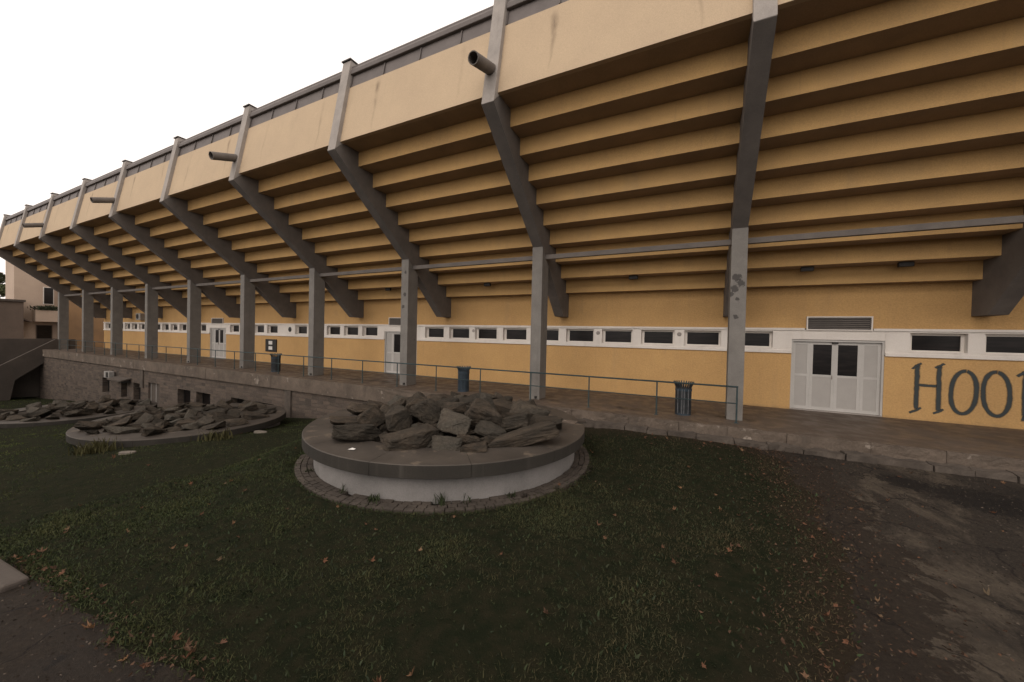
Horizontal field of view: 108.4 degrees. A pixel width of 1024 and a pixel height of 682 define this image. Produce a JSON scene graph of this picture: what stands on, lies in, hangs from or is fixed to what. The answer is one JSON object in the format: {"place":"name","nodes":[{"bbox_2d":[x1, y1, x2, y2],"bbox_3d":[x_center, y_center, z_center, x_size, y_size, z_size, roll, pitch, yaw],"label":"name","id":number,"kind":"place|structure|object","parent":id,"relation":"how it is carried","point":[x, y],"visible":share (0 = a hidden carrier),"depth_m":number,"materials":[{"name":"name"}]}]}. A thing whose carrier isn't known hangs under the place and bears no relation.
{"place":"outdoors","nodes":[
{"label":"outdoors","id":0,"kind":"place"},
{"bbox_2d":[0,0,493,298],"label":"sky","id":1,"kind":"structure","parent":0,"point":[88,87],"materials":[{"name":"white"}]},
{"bbox_2d":[0,397,929,681],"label":"lawn","id":2,"kind":"structure","parent":0,"point":[446,636],"depth_m":4.03,"materials":[{"name":"plant"}]},
{"bbox_2d":[0,400,156,428],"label":"planter","id":3,"kind":"object","parent":2,"relation":"on","point":[5,424],"visible":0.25,"depth_m":17.56,"materials":[{"name":"concrete"}]},
{"bbox_2d":[6,415,27,420],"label":"boulder","id":4,"kind":"object","parent":3,"relation":"on","point":[14,417],"visible":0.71,"depth_m":17.00,"materials":[{"name":"stone"}]},
{"bbox_2d":[22,409,52,417],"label":"boulder","id":5,"kind":"object","parent":3,"relation":"on","point":[42,413],"visible":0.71,"depth_m":17.43,"materials":[{"name":"stone"}]},
{"bbox_2d":[63,409,92,416],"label":"boulder","id":6,"kind":"object","parent":3,"relation":"on","point":[78,412],"visible":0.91,"depth_m":17.87,"materials":[{"name":"stone"}]},
{"bbox_2d":[120,403,133,410],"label":"boulder","id":7,"kind":"object","parent":3,"relation":"on","point":[126,407],"visible":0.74,"depth_m":19.50,"materials":[{"name":"stone"}]},
{"bbox_2d":[66,435,134,455],"bbox_3d":[-11.754,3.019,10.588,1.551,0.508,1.181,2,1,27],"label":"weed clump","id":8,"kind":"object","parent":2,"relation":"on","point":[98,446],"visible":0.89,"depth_m":10.45,"materials":[{"name":"green plant"}]},
{"bbox_2d":[66,403,285,447],"bbox_3d":[-12.180,3.223,14.061,6.118,0.700,6.118,2,1,27],"label":"planter","id":9,"kind":"object","parent":2,"relation":"on","point":[74,435],"visible":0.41,"depth_m":11.81,"materials":[{"name":"concrete"}]},
{"bbox_2d":[73,421,110,429],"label":"boulder","id":10,"kind":"object","parent":9,"relation":"on","point":[87,425],"visible":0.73,"depth_m":12.01,"materials":[{"name":"stone"}]},
{"bbox_2d":[102,416,132,431],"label":"boulder","id":11,"kind":"object","parent":9,"relation":"on","point":[127,420],"visible":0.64,"depth_m":12.23,"materials":[{"name":"stone"}]},
{"bbox_2d":[102,426,140,433],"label":"boulder","id":12,"kind":"object","parent":9,"relation":"on","point":[118,430],"visible":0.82,"depth_m":11.72,"materials":[{"name":"stone"}]},
{"bbox_2d":[120,412,153,420],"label":"boulder","id":13,"kind":"object","parent":9,"relation":"on","point":[136,416],"visible":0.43,"depth_m":13.15,"materials":[{"name":"stone"}]},
{"bbox_2d":[134,412,152,423],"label":"boulder","id":14,"kind":"object","parent":9,"relation":"on","point":[145,417],"visible":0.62,"depth_m":13.07,"materials":[{"name":"stone"}]},
{"bbox_2d":[141,425,166,436],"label":"boulder","id":15,"kind":"object","parent":9,"relation":"on","point":[150,430],"visible":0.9,"depth_m":11.60,"materials":[{"name":"stone"}]},
{"bbox_2d":[152,410,173,419],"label":"boulder","id":16,"kind":"object","parent":9,"relation":"on","point":[159,415],"visible":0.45,"depth_m":13.58,"materials":[{"name":"stone"}]},
{"bbox_2d":[164,414,179,420],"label":"boulder","id":17,"kind":"object","parent":9,"relation":"on","point":[168,417],"visible":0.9,"depth_m":13.31,"materials":[{"name":"stone"}]},
{"bbox_2d":[165,426,182,431],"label":"boulder","id":18,"kind":"object","parent":9,"relation":"on","point":[174,429],"visible":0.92,"depth_m":12.19,"materials":[{"name":"stone"}]},
{"bbox_2d":[161,402,189,410],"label":"boulder","id":19,"kind":"object","parent":9,"relation":"on","point":[181,405],"visible":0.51,"depth_m":15.38,"materials":[{"name":"stone"}]},
{"bbox_2d":[173,418,196,426],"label":"boulder","id":20,"kind":"object","parent":9,"relation":"on","point":[179,423],"visible":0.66,"depth_m":12.70,"materials":[{"name":"stone"}]},
{"bbox_2d":[181,422,198,429],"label":"boulder","id":21,"kind":"object","parent":9,"relation":"on","point":[192,426],"visible":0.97,"depth_m":12.40,"materials":[{"name":"stone"}]},
{"bbox_2d":[183,409,197,418],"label":"boulder","id":22,"kind":"object","parent":9,"relation":"on","point":[190,413],"visible":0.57,"depth_m":13.93,"materials":[{"name":"stone"}]},
{"bbox_2d":[184,401,206,407],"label":"boulder","id":23,"kind":"object","parent":9,"relation":"on","point":[191,404],"visible":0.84,"depth_m":15.83,"materials":[{"name":"stone"}]},
{"bbox_2d":[197,416,214,426],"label":"boulder","id":24,"kind":"object","parent":9,"relation":"on","point":[205,420],"visible":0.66,"depth_m":12.94,"materials":[{"name":"stone"}]},
{"bbox_2d":[200,421,225,429],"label":"boulder","id":25,"kind":"object","parent":9,"relation":"on","point":[220,424],"visible":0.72,"depth_m":12.56,"materials":[{"name":"stone"}]},
{"bbox_2d":[212,412,236,422],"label":"boulder","id":26,"kind":"object","parent":9,"relation":"on","point":[218,416],"visible":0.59,"depth_m":13.32,"materials":[{"name":"stone"}]},
{"bbox_2d":[216,400,234,409],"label":"boulder","id":27,"kind":"object","parent":9,"relation":"on","point":[222,404],"visible":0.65,"depth_m":15.43,"materials":[{"name":"stone"}]},
{"bbox_2d":[227,409,240,417],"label":"boulder","id":28,"kind":"object","parent":9,"relation":"on","point":[234,412],"visible":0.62,"depth_m":14.22,"materials":[{"name":"stone"}]},
{"bbox_2d":[224,418,248,426],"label":"boulder","id":29,"kind":"object","parent":9,"relation":"on","point":[235,422],"visible":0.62,"depth_m":13.10,"materials":[{"name":"stone"}]},
{"bbox_2d":[238,404,257,411],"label":"boulder","id":30,"kind":"object","parent":9,"relation":"on","point":[253,407],"visible":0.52,"depth_m":15.01,"materials":[{"name":"stone"}]},
{"bbox_2d":[239,411,269,419],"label":"boulder","id":31,"kind":"object","parent":9,"relation":"on","point":[248,415],"visible":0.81,"depth_m":14.03,"materials":[{"name":"stone"}]},
{"bbox_2d":[242,401,266,409],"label":"boulder","id":32,"kind":"object","parent":9,"relation":"on","point":[260,406],"visible":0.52,"depth_m":15.96,"materials":[{"name":"stone"}]},
{"bbox_2d":[190,428,232,441],"bbox_3d":[-9.434,2.969,11.751,1.371,0.545,0.893,2,1,27],"label":"weed clump","id":33,"kind":"object","parent":2,"relation":"on","point":[210,436],"visible":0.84,"depth_m":11.72,"materials":[{"name":"green plant"}]},
{"bbox_2d":[302,401,585,503],"bbox_3d":[-1.421,2.212,8.678,6.118,0.840,6.118,2,1,27],"label":"planter","id":34,"kind":"object","parent":2,"relation":"on","point":[375,468],"visible":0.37,"depth_m":6.07,"materials":[{"name":"concrete"}]},
{"bbox_2d":[329,416,356,424],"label":"boulder","id":35,"kind":"object","parent":34,"relation":"on","point":[338,420],"visible":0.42,"depth_m":7.74,"materials":[{"name":"stone"}]},
{"bbox_2d":[331,424,381,440],"bbox_3d":[-2.840,1.713,6.994,1.026,0.361,0.738,6,-5,-24],"label":"boulder","id":36,"kind":"object","parent":34,"relation":"on","point":[360,432],"visible":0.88,"depth_m":6.66,"materials":[{"name":"stone"}]},
{"bbox_2d":[356,406,384,426],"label":"boulder","id":37,"kind":"object","parent":36,"relation":"on","point":[373,415],"visible":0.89,"depth_m":7.29,"materials":[{"name":"stone"}]},
{"bbox_2d":[347,403,377,415],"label":"boulder","id":38,"kind":"object","parent":34,"relation":"on","point":[356,409],"visible":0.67,"depth_m":8.30,"materials":[{"name":"stone"}]},
{"bbox_2d":[381,399,406,413],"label":"boulder","id":39,"kind":"object","parent":34,"relation":"on","point":[389,407],"visible":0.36,"depth_m":8.11,"materials":[{"name":"stone"}]},
{"bbox_2d":[384,404,412,431],"bbox_3d":[-2.228,1.538,7.268,0.518,0.516,0.456,-11,10,-18],"label":"boulder","id":40,"kind":"object","parent":34,"relation":"on","point":[397,417],"visible":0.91,"depth_m":7.12,"materials":[{"name":"stone"}]},
{"bbox_2d":[379,423,438,450],"bbox_3d":[-1.839,1.741,6.649,1.026,0.361,0.709,1,5,-25],"label":"boulder","id":41,"kind":"object","parent":34,"relation":"on","point":[414,438],"visible":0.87,"depth_m":6.42,"materials":[{"name":"stone"}]},
{"bbox_2d":[405,396,428,413],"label":"boulder","id":42,"kind":"object","parent":34,"relation":"on","point":[416,400],"visible":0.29,"depth_m":8.14,"materials":[{"name":"stone"}]},
{"bbox_2d":[410,398,440,424],"bbox_3d":[-1.739,1.451,7.638,0.713,0.499,0.516,33,-18,-11],"label":"boulder","id":43,"kind":"object","parent":34,"relation":"on","point":[428,411],"visible":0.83,"depth_m":7.41,"materials":[{"name":"stone"}]},
{"bbox_2d":[426,394,445,400],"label":"boulder","id":44,"kind":"object","parent":34,"relation":"on","point":[434,397],"visible":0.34,"depth_m":9.72,"materials":[{"name":"stone"}]},
{"bbox_2d":[431,435,461,450],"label":"boulder","id":45,"kind":"object","parent":34,"relation":"on","point":[444,443],"visible":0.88,"depth_m":6.43,"materials":[{"name":"stone"}]},
{"bbox_2d":[435,397,458,407],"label":"boulder","id":46,"kind":"object","parent":34,"relation":"on","point":[447,399],"visible":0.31,"depth_m":8.66,"materials":[{"name":"stone"}]},
{"bbox_2d":[456,434,480,445],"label":"boulder","id":47,"kind":"object","parent":34,"relation":"on","point":[468,439],"visible":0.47,"depth_m":6.63,"materials":[{"name":"stone"}]},
{"bbox_2d":[436,408,471,434],"bbox_3d":[-1.120,1.585,7.162,0.648,0.396,0.660,16,0,-5],"label":"boulder","id":48,"kind":"object","parent":47,"relation":"on","point":[452,422],"visible":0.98,"depth_m":7.01,"materials":[{"name":"stone"}]},
{"bbox_2d":[460,441,487,452],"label":"boulder","id":49,"kind":"object","parent":34,"relation":"on","point":[478,447],"visible":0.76,"depth_m":6.32,"materials":[{"name":"stone"}]},
{"bbox_2d":[459,392,495,404],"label":"boulder","id":50,"kind":"object","parent":34,"relation":"on","point":[468,399],"visible":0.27,"depth_m":9.49,"materials":[{"name":"stone"}]},
{"bbox_2d":[473,393,495,408],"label":"boulder","id":51,"kind":"object","parent":34,"relation":"on","point":[486,397],"visible":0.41,"depth_m":8.19,"materials":[{"name":"stone"}]},
{"bbox_2d":[473,420,506,438],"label":"boulder","id":52,"kind":"object","parent":34,"relation":"on","point":[488,428],"visible":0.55,"depth_m":7.09,"materials":[{"name":"stone"}]},
{"bbox_2d":[493,399,513,412],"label":"boulder","id":53,"kind":"object","parent":34,"relation":"on","point":[502,406],"visible":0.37,"depth_m":8.86,"materials":[{"name":"stone"}]},
{"bbox_2d":[500,411,533,432],"bbox_3d":[-0.004,1.695,7.588,0.918,0.344,0.715,-16,-11,10],"label":"boulder","id":54,"kind":"object","parent":34,"relation":"on","point":[513,422],"visible":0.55,"depth_m":7.28,"materials":[{"name":"stone"}]},
{"bbox_2d":[463,398,501,425],"bbox_3d":[-0.609,1.518,7.644,0.756,0.447,0.750,18,8,-6],"label":"boulder","id":55,"kind":"object","parent":54,"relation":"on","point":[477,410],"visible":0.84,"depth_m":7.33,"materials":[{"name":"stone"}]},
{"bbox_2d":[442,402,466,411],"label":"boulder","id":56,"kind":"object","parent":55,"relation":"on","point":[457,406],"visible":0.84,"depth_m":7.74,"materials":[{"name":"stone"}]},
{"bbox_2d":[487,421,559,447],"bbox_3d":[0.150,1.810,6.941,1.426,0.292,0.674,-13,-5,-12],"label":"boulder","id":57,"kind":"object","parent":34,"relation":"on","point":[534,433],"visible":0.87,"depth_m":6.70,"materials":[{"name":"stone"}]},
{"bbox_2d":[509,400,550,415],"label":"boulder","id":58,"kind":"object","parent":34,"relation":"on","point":[520,406],"visible":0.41,"depth_m":8.58,"materials":[{"name":"stone"}]},
{"bbox_2d":[528,415,562,428],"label":"boulder","id":59,"kind":"object","parent":34,"relation":"on","point":[557,420],"visible":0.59,"depth_m":7.93,"materials":[{"name":"stone"}]},
{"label":"boulder","id":60,"kind":"object","parent":34,"relation":"on","visible":0},
{"bbox_2d":[366,400,386,407],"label":"boulder","id":61,"kind":"object","parent":60,"relation":"on","point":[374,403],"visible":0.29,"depth_m":9.04,"materials":[{"name":"stone"}]},
{"bbox_2d":[0,396,1023,681],"bbox_3d":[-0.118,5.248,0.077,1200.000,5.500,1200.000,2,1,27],"label":"ground","id":62,"kind":"structure","parent":0,"point":[78,658],"depth_m":3.80,"materials":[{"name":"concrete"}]},
{"bbox_2d":[0,272,4,297],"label":"broadleaf tree","id":63,"kind":"object","parent":62,"relation":"on","point":[2,285],"visible":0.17,"depth_m":45.48,"materials":[{"name":"green plant"}]},
{"bbox_2d":[0,298,25,338],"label":"outbuilding","id":64,"kind":"structure","parent":62,"relation":"on","point":[11,318],"depth_m":35.27,"materials":[{"name":"paint"}]},
{"bbox_2d":[0,559,29,592],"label":"kerb block","id":65,"kind":"structure","parent":62,"relation":"on","point":[11,577],"depth_m":3.98,"materials":[{"name":"concrete"}]},
{"bbox_2d":[0,339,75,400],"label":"staircase","id":66,"kind":"structure","parent":62,"relation":"on","point":[21,361],"depth_m":33.64,"materials":[{"name":"concrete"}]},
{"bbox_2d":[5,261,103,347],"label":"apartment building","id":67,"kind":"structure","parent":62,"relation":"on","point":[20,284],"depth_m":37.58,"materials":[{"name":"white paint"}]},
{"bbox_2d":[27,305,57,310],"bbox_3d":[-47.405,-3.383,37.787,1.921,0.636,2.783,2,1,27],"label":"balcony plant","id":68,"kind":"object","parent":67,"relation":"on","point":[51,308],"visible":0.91,"depth_m":37.38,"materials":[{"name":"green plant"}]},
{"bbox_2d":[36,325,51,338],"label":"window","id":69,"kind":"structure","parent":67,"relation":"in","point":[42,331],"depth_m":37.93,"materials":[{"name":"black glass"}]},
{"bbox_2d":[43,287,53,304],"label":"window","id":70,"kind":"structure","parent":67,"relation":"in","point":[48,293],"depth_m":38.13,"materials":[{"name":"black glass"}]},
{"bbox_2d":[294,446,588,513],"bbox_3d":[-1.427,2.525,8.682,6.351,0.100,6.352,2,1,27],"label":"paver ring","id":71,"kind":"object","parent":62,"relation":"on","point":[313,480],"visible":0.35,"depth_m":6.01,"materials":[{"name":"stone"}]},
{"bbox_2d":[430,492,446,506],"bbox_3d":[-1.166,2.442,5.762,0.338,0.216,0.264,1,1,11],"label":"weed tuft","id":72,"kind":"object","parent":71,"relation":"on","point":[441,499],"visible":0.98,"depth_m":5.73,"materials":[{"name":"green plant"}]},
{"bbox_2d":[6,428,1013,681],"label":"leaf litter","id":73,"kind":"object","parent":62,"relation":"on","point":[678,556],"visible":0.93,"depth_m":3.71,"materials":[{"name":"brown plant"}]},
{"bbox_2d":[0,0,1023,429],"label":"grandstand","id":74,"kind":"object","parent":62,"relation":"on","point":[804,204],"visible":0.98,"depth_m":11.42,"materials":[{"name":"paint"}]},
{"bbox_2d":[210,328,225,358],"bbox_3d":[-22.008,0.158,27.768,2.270,2.283,0.230,2,1,27],"label":"door","id":75,"kind":"structure","parent":74,"relation":"in","point":[217,336],"depth_m":27.86,"materials":[{"name":"paint"}]},
{"bbox_2d":[265,339,276,351],"bbox_3d":[-16.084,0.295,24.669,1.200,0.830,0.064,2,1,27],"label":"notice board","id":76,"kind":"object","parent":74,"relation":"attached to","point":[270,345],"visible":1,"depth_m":24.61,"materials":[{"name":"metal"}]},
{"bbox_2d":[267,325,277,333],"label":"window","id":77,"kind":"structure","parent":74,"relation":"in","point":[273,328],"depth_m":24.86,"materials":[{"name":"black glass"}]},
{"bbox_2d":[298,326,306,334],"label":"window","id":78,"kind":"structure","parent":74,"relation":"in","point":[302,330],"depth_m":23.50,"materials":[{"name":"black glass"}]},
{"bbox_2d":[329,326,339,335],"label":"window","id":79,"kind":"structure","parent":74,"relation":"in","point":[333,330],"depth_m":22.17,"materials":[{"name":"black glass"}]},
{"bbox_2d":[344,326,357,335],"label":"window","id":80,"kind":"structure","parent":74,"relation":"in","point":[350,330],"depth_m":21.52,"materials":[{"name":"black glass"}]},
{"bbox_2d":[365,326,376,336],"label":"window","id":81,"kind":"structure","parent":74,"relation":"in","point":[370,331],"depth_m":20.83,"materials":[{"name":"black glass"}]},
{"bbox_2d":[384,331,416,373],"bbox_3d":[-5.913,0.636,19.723,2.270,2.283,0.230,2,1,27],"label":"door","id":82,"kind":"structure","parent":74,"relation":"in","point":[392,340],"depth_m":20.02,"materials":[{"name":"paint"}]},
{"bbox_2d":[427,327,443,338],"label":"window","id":83,"kind":"structure","parent":74,"relation":"in","point":[432,332],"depth_m":18.79,"materials":[{"name":"black glass"}]},
{"bbox_2d":[449,327,468,338],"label":"window","id":84,"kind":"structure","parent":74,"relation":"in","point":[456,333],"depth_m":18.14,"materials":[{"name":"black glass"}]},
{"bbox_2d":[475,328,496,339],"bbox_3d":[-1.183,-0.332,17.359,1.170,0.566,0.242,2,1,27],"label":"window","id":85,"kind":"structure","parent":74,"relation":"in","point":[482,333],"depth_m":17.45,"materials":[{"name":"black glass"}]},
{"bbox_2d":[504,328,526,340],"bbox_3d":[0.159,-0.292,16.689,1.170,0.566,0.242,2,1,27],"label":"window","id":86,"kind":"structure","parent":74,"relation":"in","point":[511,334],"depth_m":16.77,"materials":[{"name":"black glass"}]},
{"bbox_2d":[547,329,558,341],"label":"window","id":87,"kind":"structure","parent":74,"relation":"in","point":[552,334],"depth_m":15.98,"materials":[{"name":"black glass"}]},
{"bbox_2d":[567,329,593,342],"bbox_3d":[2.841,-0.213,15.348,1.170,0.566,0.242,2,1,27],"label":"window","id":88,"kind":"structure","parent":74,"relation":"in","point":[573,335],"depth_m":15.43,"materials":[{"name":"black glass"}]},
{"bbox_2d":[603,329,631,343],"bbox_3d":[4.182,-0.173,14.678,1.170,0.566,0.242,2,1,27],"label":"window","id":89,"kind":"structure","parent":74,"relation":"in","point":[610,336],"depth_m":14.75,"materials":[{"name":"black glass"}]},
{"bbox_2d":[641,330,674,344],"bbox_3d":[5.524,-0.133,14.007,1.170,0.566,0.242,2,1,27],"label":"window","id":90,"kind":"structure","parent":74,"relation":"in","point":[649,337],"depth_m":14.07,"materials":[{"name":"black glass"}]},
{"bbox_2d":[684,330,720,346],"bbox_3d":[6.865,-0.093,13.337,1.170,0.566,0.242,2,1,27],"label":"window","id":91,"kind":"structure","parent":74,"relation":"in","point":[691,338],"depth_m":13.40,"materials":[{"name":"black glass"}]},
{"bbox_2d":[745,331,771,347],"bbox_3d":[8.206,-0.053,12.666,1.170,0.566,0.242,2,1,27],"label":"window","id":92,"kind":"structure","parent":74,"relation":"in","point":[753,339],"depth_m":12.64,"materials":[{"name":"black glass"}]},
{"bbox_2d":[790,339,884,416],"bbox_3d":[10.182,1.114,11.678,2.270,2.283,0.230,2,1,27],"label":"door","id":93,"kind":"structure","parent":74,"relation":"in","point":[831,376],"depth_m":11.65,"materials":[{"name":"paint"}]},
{"bbox_2d":[910,333,967,353],"bbox_3d":[12.230,0.066,10.655,1.170,0.566,0.242,2,1,27],"label":"window","id":94,"kind":"structure","parent":74,"relation":"in","point":[919,342],"depth_m":10.70,"materials":[{"name":"black glass"}]},
{"bbox_2d":[985,334,1023,355],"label":"window","id":95,"kind":"structure","parent":74,"relation":"in","point":[995,344],"depth_m":10.12,"materials":[{"name":"white paint"}]},
{"bbox_2d":[40,349,1023,471],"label":"retaining wall","id":96,"kind":"structure","parent":62,"relation":"on","point":[69,376],"depth_m":18.39,"materials":[{"name":"concrete"}]},
{"bbox_2d":[107,376,130,382],"bbox_3d":[-27.255,2.667,25.620,2.300,0.300,0.540,2,1,27],"label":"door canopy","id":97,"kind":"object","parent":96,"relation":"attached to","point":[119,379],"visible":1,"depth_m":25.39,"materials":[{"name":"concrete"}]},
{"bbox_2d":[151,383,159,406],"bbox_3d":[-23.077,3.509,24.026,1.560,1.550,0.080,2,1,27],"label":"cellar door","id":98,"kind":"structure","parent":96,"relation":"in","point":[154,387],"depth_m":24.08,"materials":[{"name":"grey metal"}]},
{"bbox_2d":[184,390,189,402],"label":"cellar window","id":99,"kind":"structure","parent":96,"relation":"in","point":[186,392],"depth_m":22.67,"materials":[{"name":"metal"}]},
{"bbox_2d":[202,393,209,403],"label":"cellar window","id":100,"kind":"structure","parent":96,"relation":"in","point":[205,397],"depth_m":21.67,"materials":[{"name":"glass"}]},
{"bbox_2d":[579,418,1023,483],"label":"kerb strip","id":101,"kind":"object","parent":62,"relation":"on","point":[963,470],"visible":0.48,"depth_m":8.21,"materials":[{"name":"concrete"}]},
{"bbox_2d":[44,348,1023,459],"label":"terrace paving","id":102,"kind":"structure","parent":0,"point":[982,440],"depth_m":11.06,"materials":[{"name":"concrete"}]},
{"bbox_2d":[270,353,280,371],"bbox_3d":[-12.600,1.148,19.720,0.566,0.965,0.566,2,1,27],"label":"litter bin","id":103,"kind":"object","parent":102,"relation":"on","point":[274,361],"visible":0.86,"depth_m":19.53,"materials":[{"name":"metal"}]},
{"bbox_2d":[59,339,738,423],"bbox_3d":[-17.250,1.006,21.485,52.100,0.989,0.100,2,1,27],"label":"railing","id":104,"kind":"object","parent":102,"relation":"on","point":[436,377],"visible":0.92,"depth_m":13.88,"materials":[{"name":"metal"}]},
{"bbox_2d":[456,366,470,391],"bbox_3d":[-1.879,1.467,14.338,0.566,0.965,0.566,2,1,27],"label":"litter bin","id":105,"kind":"object","parent":102,"relation":"on","point":[463,385],"visible":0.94,"depth_m":14.16,"materials":[{"name":"metal"}]},
{"bbox_2d":[673,380,693,415],"bbox_3d":[5.042,1.672,10.879,0.566,0.965,0.566,2,1,27],"label":"litter bin","id":106,"kind":"object","parent":102,"relation":"on","point":[683,407],"visible":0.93,"depth_m":10.71,"materials":[{"name":"metal"}]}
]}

